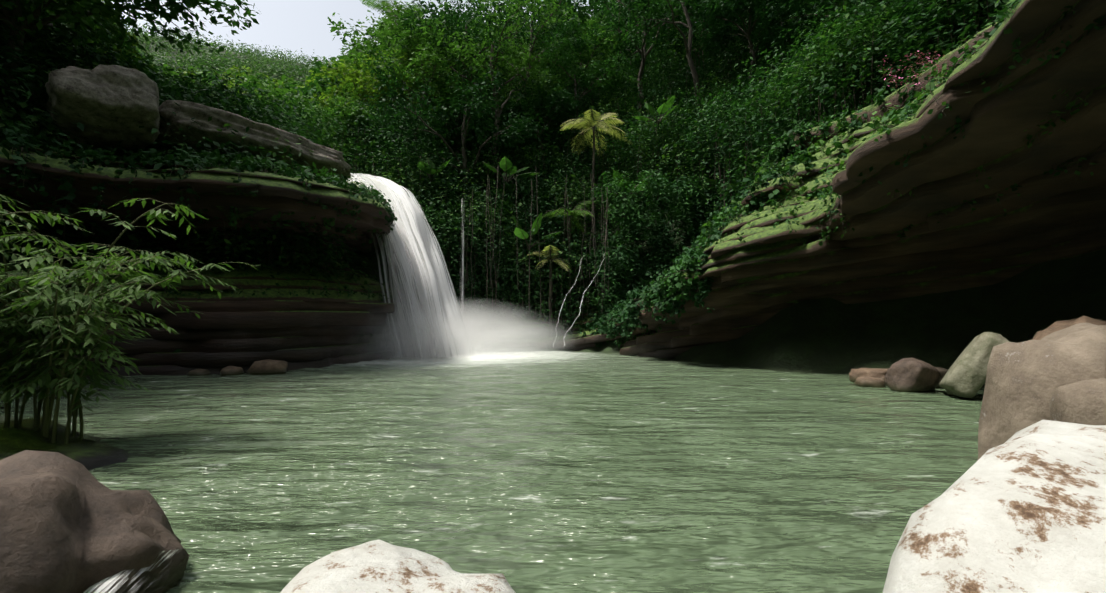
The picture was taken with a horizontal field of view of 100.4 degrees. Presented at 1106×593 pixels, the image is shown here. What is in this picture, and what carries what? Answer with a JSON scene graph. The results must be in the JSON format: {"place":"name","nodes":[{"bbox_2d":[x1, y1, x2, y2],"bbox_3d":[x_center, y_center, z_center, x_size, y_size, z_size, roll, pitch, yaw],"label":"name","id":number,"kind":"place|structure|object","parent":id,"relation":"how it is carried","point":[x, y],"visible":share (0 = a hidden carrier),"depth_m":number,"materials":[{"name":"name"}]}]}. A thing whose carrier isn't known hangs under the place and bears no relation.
{"place":"outdoors","nodes":[
{"label":"outdoors","id":0,"kind":"place"},
{"bbox_2d":[104,0,653,364],"label":"sky","id":1,"kind":"structure","parent":0,"point":[293,25],"materials":[{"name":"white"}]},
{"bbox_2d":[0,351,983,592],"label":"pool water","id":2,"kind":"structure","parent":0,"point":[568,472],"depth_m":5.34,"materials":[{"name":"green liquid"}]},
{"bbox_2d":[220,366,243,375],"bbox_3d":[-10.854,2.588,15.570,0.586,0.495,0.698,-3,-5,42],"label":"shore boulder","id":3,"kind":"object","parent":2,"relation":"in","point":[229,370],"visible":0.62,"depth_m":15.38,"materials":[{"name":"brown stone"}]},
{"bbox_2d":[247,359,287,374],"bbox_3d":[-9.917,2.589,15.987,1.225,0.813,0.884,1,-4,-19],"label":"shore boulder","id":4,"kind":"object","parent":2,"relation":"in","point":[269,367],"visible":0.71,"depth_m":15.68,"materials":[{"name":"brown stone"}]},
{"bbox_2d":[849,368,886,384],"bbox_3d":[9.613,2.386,13.556,1.768,0.563,1.163,5,-6,-30],"label":"slab boulder","id":5,"kind":"object","parent":2,"relation":"in","point":[855,374],"visible":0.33,"depth_m":13.14,"materials":[{"name":"brown stone"}]},
{"bbox_2d":[854,377,885,387],"bbox_3d":[8.665,2.397,12.643,0.667,0.382,0.841,-1,-10,19],"label":"slab boulder","id":6,"kind":"object","parent":2,"relation":"in","point":[873,382],"visible":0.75,"depth_m":12.31,"materials":[{"name":"beige stone"}]},
{"bbox_2d":[885,358,940,392],"bbox_3d":[9.099,2.091,11.636,1.122,1.028,0.758,14,14,-23],"label":"rock","id":7,"kind":"object","parent":2,"relation":"in","point":[911,375],"visible":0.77,"depth_m":11.32,"materials":[{"name":"brown stone"}]},
{"bbox_2d":[939,332,1008,398],"bbox_3d":[9.664,1.618,10.583,0.672,1.700,1.468,36,13,36],"label":"slab boulder","id":8,"kind":"object","parent":2,"relation":"in","point":[964,377],"visible":0.85,"depth_m":10.12,"materials":[{"name":"green stone"}]},
{"bbox_2d":[1033,316,1105,339],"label":"slab boulder","id":9,"kind":"object","parent":2,"relation":"on","point":[1055,327],"visible":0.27,"depth_m":9.18,"materials":[{"name":"brown stone"}]},
{"bbox_2d":[0,3,1105,426],"bbox_3d":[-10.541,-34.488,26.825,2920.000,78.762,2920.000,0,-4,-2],"label":"terrain","id":10,"kind":"structure","parent":0,"point":[840,337],"depth_m":16.25,"materials":[{"name":"black stone"}]},
{"bbox_2d":[0,417,127,469],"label":"bank rock","id":11,"kind":"object","parent":10,"relation":"on","point":[89,452],"visible":0.38,"depth_m":5.52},
{"bbox_2d":[0,194,90,290],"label":"bamboo bush","id":12,"kind":"object","parent":11,"relation":"on","point":[49,217],"visible":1,"depth_m":5.65,"materials":[{"name":"green plant"}]},
{"bbox_2d":[0,198,255,443],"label":"bamboo bush","id":13,"kind":"object","parent":11,"relation":"on","point":[58,380],"visible":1,"depth_m":5.91,"materials":[{"name":"green plant"}]},
{"bbox_2d":[36,0,140,70],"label":"tree","id":14,"kind":"object","parent":10,"relation":"on","point":[135,51],"visible":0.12,"depth_m":23.23,"materials":[{"name":"green plant"}]},
{"bbox_2d":[0,450,188,592],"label":"brown boulder","id":15,"kind":"object","parent":10,"relation":"on","point":[68,525],"visible":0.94,"depth_m":2.58,"materials":[{"name":"brown stone"}]},
{"bbox_2d":[83,548,181,592],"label":"cascade outflow","id":16,"kind":"object","parent":10,"relation":"on","point":[109,582],"visible":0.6,"depth_m":2.53,"materials":[{"name":"liquid"}]},
{"bbox_2d":[0,124,399,382],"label":"cliff rock","id":17,"kind":"object","parent":10,"relation":"on","point":[294,332],"visible":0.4,"depth_m":16.32,"materials":[{"name":"brown stone"}]},
{"bbox_2d":[0,119,74,151],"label":"plants","id":18,"kind":"object","parent":17,"relation":"on","point":[43,140],"visible":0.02,"depth_m":14.93,"materials":[{"name":"green plant"}]},
{"bbox_2d":[0,102,133,158],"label":"plants","id":19,"kind":"object","parent":17,"relation":"on","point":[12,113],"depth_m":15.95,"materials":[{"name":"green plant"}]},
{"bbox_2d":[0,0,137,60],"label":"tree","id":20,"kind":"object","parent":17,"relation":"on","point":[106,11],"visible":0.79,"depth_m":17.81,"materials":[{"name":"green plant"}]},
{"bbox_2d":[45,64,159,148],"bbox_3d":[-15.763,-6.637,16.287,2.904,2.108,3.129,4,-25,-45],"label":"boulder","id":21,"kind":"object","parent":17,"relation":"on","point":[116,103],"visible":0.96,"depth_m":15.60,"materials":[{"name":"grey stone"}]},
{"bbox_2d":[0,0,258,122],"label":"tree","id":22,"kind":"object","parent":17,"relation":"on","point":[174,7],"visible":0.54,"depth_m":19.93,"materials":[{"name":"green plant"}]},
{"bbox_2d":[2,107,257,164],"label":"vines","id":23,"kind":"object","parent":17,"relation":"on","point":[243,153],"visible":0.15,"depth_m":18.45,"materials":[{"name":"green plant"}]},
{"bbox_2d":[0,124,313,177],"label":"ground cover plants","id":24,"kind":"object","parent":17,"relation":"on","point":[135,156],"visible":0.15,"depth_m":16.84,"materials":[{"name":"green plant"}]},
{"bbox_2d":[5,258,378,281],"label":"moss vines","id":25,"kind":"object","parent":17,"relation":"on","point":[279,268],"visible":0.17,"depth_m":19.01,"materials":[{"name":"green plant"}]},
{"bbox_2d":[0,126,396,248],"bbox_3d":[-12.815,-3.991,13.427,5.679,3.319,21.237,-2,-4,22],"label":"ledge vines","id":26,"kind":"object","parent":17,"relation":"on","point":[21,147],"visible":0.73,"depth_m":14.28,"materials":[{"name":"green plant"}]},
{"bbox_2d":[28,283,393,301],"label":"moss vines","id":27,"kind":"object","parent":17,"relation":"on","point":[365,293],"visible":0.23,"depth_m":18.89,"materials":[{"name":"green plant"}]},
{"bbox_2d":[153,100,351,183],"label":"rock slab","id":28,"kind":"structure","parent":17,"relation":"on","point":[264,136],"depth_m":18.81,"materials":[{"name":"grey stone"}]},
{"bbox_2d":[349,178,430,359],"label":"waterfall","id":29,"kind":"structure","parent":17,"relation":"on","point":[397,300],"depth_m":23.95,"materials":[{"name":"white liquid"}]},
{"bbox_2d":[350,173,475,359],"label":"waterfall","id":30,"kind":"structure","parent":17,"relation":"on","point":[440,287],"depth_m":24.36,"materials":[{"name":"white liquid"}]},
{"bbox_2d":[185,62,261,97],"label":"shrub","id":31,"kind":"object","parent":10,"relation":"on","point":[244,85],"visible":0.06,"depth_m":49.93,"materials":[{"name":"green plant"}]},
{"bbox_2d":[217,74,298,106],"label":"shrub","id":32,"kind":"object","parent":10,"relation":"on","point":[283,78],"visible":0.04,"depth_m":49.10,"materials":[{"name":"green plant"}]},
{"bbox_2d":[252,88,335,134],"bbox_3d":[-22.745,-13.361,41.345,8.520,10.380,7.622,0,-4,-2],"label":"shrub","id":33,"kind":"object","parent":10,"relation":"on","point":[291,93],"visible":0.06,"depth_m":39.12,"materials":[{"name":"green plant"}]},
{"bbox_2d":[26,172,608,323],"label":"lianas","id":34,"kind":"object","parent":10,"relation":"on","point":[530,242],"visible":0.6,"depth_m":30.84,"materials":[{"name":"green plant"}]},
{"bbox_2d":[279,91,379,151],"bbox_3d":[-18.122,-11.600,37.669,7.610,10.502,7.376,1,-4,-20],"label":"tree","id":35,"kind":"object","parent":10,"relation":"on","point":[350,108],"visible":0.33,"depth_m":36.68,"materials":[{"name":"green plant"}]},
{"bbox_2d":[298,58,363,99],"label":"hill tree","id":36,"kind":"object","parent":10,"relation":"on","point":[316,64],"visible":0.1,"depth_m":50.75,"materials":[{"name":"green plant"}]},
{"bbox_2d":[310,59,399,118],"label":"tree","id":37,"kind":"object","parent":10,"relation":"on","point":[349,76],"visible":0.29,"depth_m":44.87,"materials":[{"name":"green plant"}]},
{"bbox_2d":[323,12,417,96],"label":"tree","id":38,"kind":"object","parent":10,"relation":"on","point":[338,34],"visible":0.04,"depth_m":53.15,"materials":[{"name":"green plant"}]},
{"bbox_2d":[280,540,515,592],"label":"white boulder","id":39,"kind":"object","parent":10,"relation":"on","point":[377,566],"visible":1,"depth_m":2.11,"materials":[{"name":"white stone"}]},
{"bbox_2d":[362,0,434,157],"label":"tree","id":40,"kind":"object","parent":10,"relation":"on","point":[384,4],"visible":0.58,"depth_m":44.67,"materials":[{"name":"green plant"}]},
{"bbox_2d":[351,48,459,147],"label":"tree","id":41,"kind":"object","parent":10,"relation":"on","point":[375,80],"visible":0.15,"depth_m":40.79,"materials":[{"name":"green plant"}]},
{"bbox_2d":[330,0,481,117],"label":"tree","id":42,"kind":"object","parent":10,"relation":"on","point":[388,12],"visible":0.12,"depth_m":43.53,"materials":[{"name":"green plant"}]},
{"bbox_2d":[114,7,703,142],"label":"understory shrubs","id":43,"kind":"object","parent":10,"relation":"on","point":[160,58],"visible":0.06,"depth_m":103.06,"materials":[{"name":"green plant"}]},
{"bbox_2d":[341,18,485,192],"bbox_3d":[-11.488,-15.593,39.660,11.377,15.323,11.652,0,-4,-2],"label":"tree","id":44,"kind":"object","parent":10,"relation":"on","point":[413,46],"visible":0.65,"depth_m":37.76,"materials":[{"name":"green plant"}]},
{"bbox_2d":[124,17,707,123],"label":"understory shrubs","id":45,"kind":"object","parent":10,"relation":"on","point":[247,53],"visible":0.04,"depth_m":105.50,"materials":[{"name":"green plant"}]},
{"bbox_2d":[124,17,709,126],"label":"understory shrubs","id":46,"kind":"object","parent":10,"relation":"on","point":[184,50],"depth_m":102.07,"materials":[{"name":"green plant"}]},
{"bbox_2d":[365,2,524,150],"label":"tree","id":47,"kind":"object","parent":10,"relation":"on","point":[440,6],"visible":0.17,"depth_m":44.59,"materials":[{"name":"green plant"}]},
{"bbox_2d":[360,0,541,176],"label":"tree","id":48,"kind":"object","parent":10,"relation":"on","point":[453,29],"visible":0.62,"depth_m":39.30,"materials":[{"name":"green plant"}]},
{"bbox_2d":[360,49,553,260],"bbox_3d":[-7.421,-10.769,36.336,14.450,17.003,12.309,1,-4,-19],"label":"tree","id":49,"kind":"object","parent":10,"relation":"on","point":[414,114],"visible":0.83,"depth_m":34.98,"materials":[{"name":"green plant"}]},
{"bbox_2d":[403,0,566,200],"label":"tree","id":50,"kind":"object","parent":10,"relation":"on","point":[522,72],"visible":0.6,"depth_m":38.16,"materials":[{"name":"green plant"}]},
{"bbox_2d":[435,4,545,119],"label":"tree","id":51,"kind":"object","parent":10,"relation":"on","point":[464,13],"visible":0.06,"depth_m":53.01,"materials":[{"name":"green plant"}]},
{"bbox_2d":[0,0,1015,352],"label":"understory shrubs","id":52,"kind":"object","parent":10,"relation":"on","point":[440,160],"visible":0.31,"depth_m":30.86,"materials":[{"name":"green plant"}]},
{"bbox_2d":[0,0,1017,328],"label":"understory sapling stems","id":53,"kind":"object","parent":10,"relation":"on","point":[466,280],"visible":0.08,"depth_m":32.49,"materials":[{"name":"green plant"}]},
{"bbox_2d":[470,15,556,121],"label":"tree","id":54,"kind":"object","parent":10,"relation":"on","point":[518,56],"visible":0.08,"depth_m":50.03,"materials":[{"name":"green plant"}]},
{"bbox_2d":[457,0,598,159],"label":"tree","id":55,"kind":"object","parent":10,"relation":"on","point":[574,30],"visible":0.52,"depth_m":45.23,"materials":[{"name":"green plant"}]},
{"bbox_2d":[460,0,611,72],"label":"tree","id":56,"kind":"object","parent":10,"relation":"on","point":[573,16],"visible":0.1,"depth_m":59.62,"materials":[{"name":"green plant"}]},
{"bbox_2d":[497,75,582,202],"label":"tree","id":57,"kind":"object","parent":10,"relation":"on","point":[563,103],"visible":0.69,"depth_m":41.01,"materials":[{"name":"green plant"}]},
{"bbox_2d":[524,6,621,112],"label":"tree","id":58,"kind":"object","parent":10,"relation":"on","point":[587,57],"visible":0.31,"depth_m":49.65,"materials":[{"name":"green plant"}]},
{"bbox_2d":[534,0,618,87],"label":"tree","id":59,"kind":"object","parent":10,"relation":"on","point":[583,15],"visible":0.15,"depth_m":56.57,"materials":[{"name":"green plant"}]},
{"bbox_2d":[524,32,641,170],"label":"tree","id":60,"kind":"object","parent":10,"relation":"on","point":[568,57],"visible":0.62,"depth_m":43.72,"materials":[{"name":"green plant"}]},
{"bbox_2d":[559,0,632,90],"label":"tree","id":61,"kind":"object","parent":10,"relation":"on","point":[581,1],"visible":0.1,"depth_m":58.97,"materials":[{"name":"green plant"}]},
{"bbox_2d":[560,109,632,258],"bbox_3d":[3.091,-8.934,36.688,5.387,12.735,5.723,-3,-5,40],"label":"pale palm","id":62,"kind":"object","parent":10,"relation":"on","point":[573,123],"visible":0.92,"depth_m":36.70,"materials":[{"name":"green plant"}]},
{"bbox_2d":[579,0,718,156],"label":"tree","id":63,"kind":"object","parent":10,"relation":"on","point":[643,52],"visible":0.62,"depth_m":44.15,"materials":[{"name":"green plant"}]},
{"bbox_2d":[583,171,723,297],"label":"shrubs","id":64,"kind":"object","parent":10,"relation":"on","point":[691,233],"depth_m":31.31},
{"bbox_2d":[633,95,677,123],"bbox_3d":[8.116,-14.268,35.263,2.635,2.340,3.202,3,-5,-39],"label":"broad-leaved plant","id":65,"kind":"object","parent":10,"relation":"on","point":[663,108],"visible":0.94,"depth_m":34.95,"materials":[{"name":"green plant"}]},
{"bbox_2d":[605,0,709,141],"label":"tree","id":66,"kind":"object","parent":10,"relation":"on","point":[688,46],"visible":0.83,"depth_m":38.99,"materials":[{"name":"green plant"}]},
{"bbox_2d":[583,167,733,311],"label":"shrubs","id":67,"kind":"object","parent":10,"relation":"on","point":[623,201],"depth_m":31.33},
{"bbox_2d":[651,0,762,93],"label":"tree","id":68,"kind":"object","parent":10,"relation":"on","point":[671,37],"visible":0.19,"depth_m":47.71,"materials":[{"name":"green plant"}]},
{"bbox_2d":[681,0,826,146],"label":"tree","id":69,"kind":"object","parent":10,"relation":"on","point":[737,8],"visible":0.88,"depth_m":35.29,"materials":[{"name":"green plant"}]},
{"bbox_2d":[478,0,1105,358],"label":"cliff rock","id":70,"kind":"object","parent":10,"relation":"on","point":[760,275],"visible":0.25,"depth_m":12.76,"materials":[{"name":"brown stone"}]},
{"bbox_2d":[416,153,450,183],"bbox_3d":[-8.627,-9.384,33.371,2.452,2.312,4.866,0,-4,-2],"label":"broad-leaved plant","id":71,"kind":"object","parent":70,"relation":"on","point":[429,170],"visible":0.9,"depth_m":33.21,"materials":[{"name":"green plant"}]},
{"bbox_2d":[483,156,539,182],"bbox_3d":[-2.912,-9.182,33.589,2.683,1.932,3.766,-3,-5,41],"label":"broad-leaved plant","id":72,"kind":"object","parent":70,"relation":"on","point":[505,164],"visible":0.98,"depth_m":33.21,"materials":[{"name":"green plant"}]},
{"bbox_2d":[512,212,562,249],"bbox_3d":[-1.419,-4.463,31.821,3.989,2.543,2.703,2,-4,-33],"label":"broad-leaved plant","id":73,"kind":"object","parent":70,"relation":"on","point":[519,232],"visible":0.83,"depth_m":31.48,"materials":[{"name":"green plant"}]},
{"bbox_2d":[527,245,572,336],"bbox_3d":[-0.054,0.093,31.504,3.246,6.865,3.255,-2,-4,32],"label":"palm","id":74,"kind":"object","parent":70,"relation":"on","point":[554,257],"visible":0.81,"depth_m":31.32,"materials":[{"name":"green plant"}]},
{"bbox_2d":[470,286,653,320],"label":"wall vines","id":75,"kind":"object","parent":70,"relation":"on","point":[537,314],"depth_m":32.45,"materials":[{"name":"green plant"}]},
{"bbox_2d":[474,307,652,347],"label":"wall vines","id":76,"kind":"object","parent":70,"relation":"on","point":[649,332],"depth_m":30.43,"materials":[{"name":"green plant"}]},
{"bbox_2d":[542,200,594,316],"bbox_3d":[1.109,-2.704,33.076,4.192,8.846,4.472,0,-4,-2],"label":"palm","id":77,"kind":"object","parent":70,"relation":"on","point":[573,213],"visible":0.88,"depth_m":33.16,"materials":[{"name":"green plant"}]},
{"bbox_2d":[609,170,648,197],"bbox_3d":[5.428,-7.971,33.861,3.414,1.966,3.313,1,-4,-14],"label":"broad-leaved plant","id":78,"kind":"object","parent":70,"relation":"on","point":[617,175],"visible":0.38,"depth_m":33.00,"materials":[{"name":"green plant"}]},
{"bbox_2d":[579,277,714,346],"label":"vines","id":79,"kind":"object","parent":70,"relation":"on","point":[630,312],"visible":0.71,"depth_m":21.85,"materials":[{"name":"green plant"}]},
{"bbox_2d":[588,249,713,324],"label":"vines","id":80,"kind":"object","parent":70,"relation":"on","point":[626,302],"visible":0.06,"depth_m":27.14,"materials":[{"name":"green plant"}]},
{"bbox_2d":[595,253,708,343],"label":"vines","id":81,"kind":"object","parent":70,"relation":"on","point":[676,281],"visible":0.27,"depth_m":18.36,"materials":[{"name":"green plant"}]},
{"bbox_2d":[592,235,718,323],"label":"vines","id":82,"kind":"object","parent":70,"relation":"on","point":[687,250],"visible":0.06,"depth_m":19.41,"materials":[{"name":"green plant"}]},
{"bbox_2d":[594,223,725,311],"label":"vines","id":83,"kind":"object","parent":70,"relation":"on","point":[712,236],"visible":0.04,"depth_m":18.81,"materials":[{"name":"green plant"}]},
{"bbox_2d":[603,214,740,304],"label":"vines","id":84,"kind":"object","parent":70,"relation":"on","point":[694,240],"depth_m":29.61,"materials":[{"name":"green plant"}]},
{"bbox_2d":[476,0,1019,322],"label":"vines","id":85,"kind":"object","parent":70,"relation":"on","point":[1009,30],"depth_m":9.93,"materials":[{"name":"green plant"}]},
{"bbox_2d":[760,133,791,173],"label":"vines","id":86,"kind":"object","parent":70,"relation":"on","point":[772,153],"visible":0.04,"depth_m":20.96,"materials":[{"name":"green plant"}]},
{"bbox_2d":[489,5,1074,323],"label":"vines","id":87,"kind":"object","parent":70,"relation":"on","point":[1018,58],"depth_m":10.85,"materials":[{"name":"green plant"}]},
{"bbox_2d":[487,156,1095,336],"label":"vines","id":88,"kind":"object","parent":70,"relation":"on","point":[1077,172],"depth_m":11.56,"materials":[{"name":"green plant"}]},
{"bbox_2d":[494,89,1090,334],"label":"vines","id":89,"kind":"object","parent":70,"relation":"on","point":[1069,105],"depth_m":9.76,"materials":[{"name":"green plant"}]},
{"bbox_2d":[660,86,937,275],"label":"clifftop shrubs","id":90,"kind":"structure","parent":70,"relation":"on","point":[755,200],"depth_m":18.02,"materials":[{"name":"green plant"}]},
{"bbox_2d":[623,36,975,297],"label":"vines","id":91,"kind":"object","parent":70,"relation":"on","point":[913,106],"depth_m":11.93,"materials":[{"name":"green plant"}]},
{"bbox_2d":[518,16,1105,327],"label":"vines","id":92,"kind":"object","parent":70,"relation":"on","point":[958,126],"depth_m":9.93,"materials":[{"name":"green plant"}]},
{"bbox_2d":[769,113,863,170],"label":"wall vines","id":93,"kind":"object","parent":70,"relation":"on","point":[837,131],"depth_m":19.04,"materials":[{"name":"green plant"}]},
{"bbox_2d":[701,82,934,232],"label":"clifftop shrubs","id":94,"kind":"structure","parent":70,"relation":"on","point":[931,85],"depth_m":17.24,"materials":[{"name":"green plant"}]},
{"bbox_2d":[653,0,1020,278],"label":"clifftop shrubs","id":95,"kind":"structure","parent":70,"relation":"on","point":[772,202],"depth_m":17.27,"materials":[{"name":"green plant"}]},
{"bbox_2d":[746,56,961,192],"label":"clifftop shrubs","id":96,"kind":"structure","parent":70,"relation":"on","point":[806,161],"depth_m":17.94,"materials":[{"name":"green plant"}]},
{"bbox_2d":[748,34,992,188],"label":"clifftop shrubs","id":97,"kind":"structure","parent":70,"relation":"on","point":[817,145],"depth_m":17.56,"materials":[{"name":"green plant"}]},
{"bbox_2d":[761,1,1017,168],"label":"clifftop shrubs","id":98,"kind":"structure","parent":70,"relation":"on","point":[785,143],"depth_m":19.62,"materials":[{"name":"green plant"}]},
{"bbox_2d":[794,12,1004,159],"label":"clifftop shrubs","id":99,"kind":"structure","parent":70,"relation":"on","point":[855,124],"depth_m":16.79,"materials":[{"name":"green plant"}]},
{"bbox_2d":[787,3,1016,139],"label":"vines","id":100,"kind":"object","parent":70,"relation":"on","point":[824,118],"depth_m":18.07,"materials":[{"name":"green plant"}]},
{"bbox_2d":[880,50,947,92],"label":"pink cliff flowers","id":101,"kind":"object","parent":70,"relation":"on","point":[917,63],"visible":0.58,"depth_m":15.74,"materials":[{"name":"pink"}]},
{"bbox_2d":[752,0,862,45],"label":"tree","id":102,"kind":"object","parent":10,"relation":"on","point":[796,4],"visible":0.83,"depth_m":31.19,"materials":[{"name":"green plant"}]},
{"bbox_2d":[883,420,1105,592],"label":"white boulder","id":103,"kind":"object","parent":10,"relation":"on","point":[1023,510],"visible":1,"depth_m":1.98,"materials":[{"name":"white stone"}]},
{"bbox_2d":[977,323,1105,460],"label":"tall boulder","id":104,"kind":"object","parent":10,"relation":"on","point":[1025,380],"visible":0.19,"depth_m":4.15,"materials":[{"name":"beige stone"}]},
{"bbox_2d":[1049,378,1105,424],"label":"boulder","id":105,"kind":"object","parent":10,"relation":"on","point":[1082,402],"visible":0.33,"depth_m":3.66,"materials":[{"name":"beige stone"}]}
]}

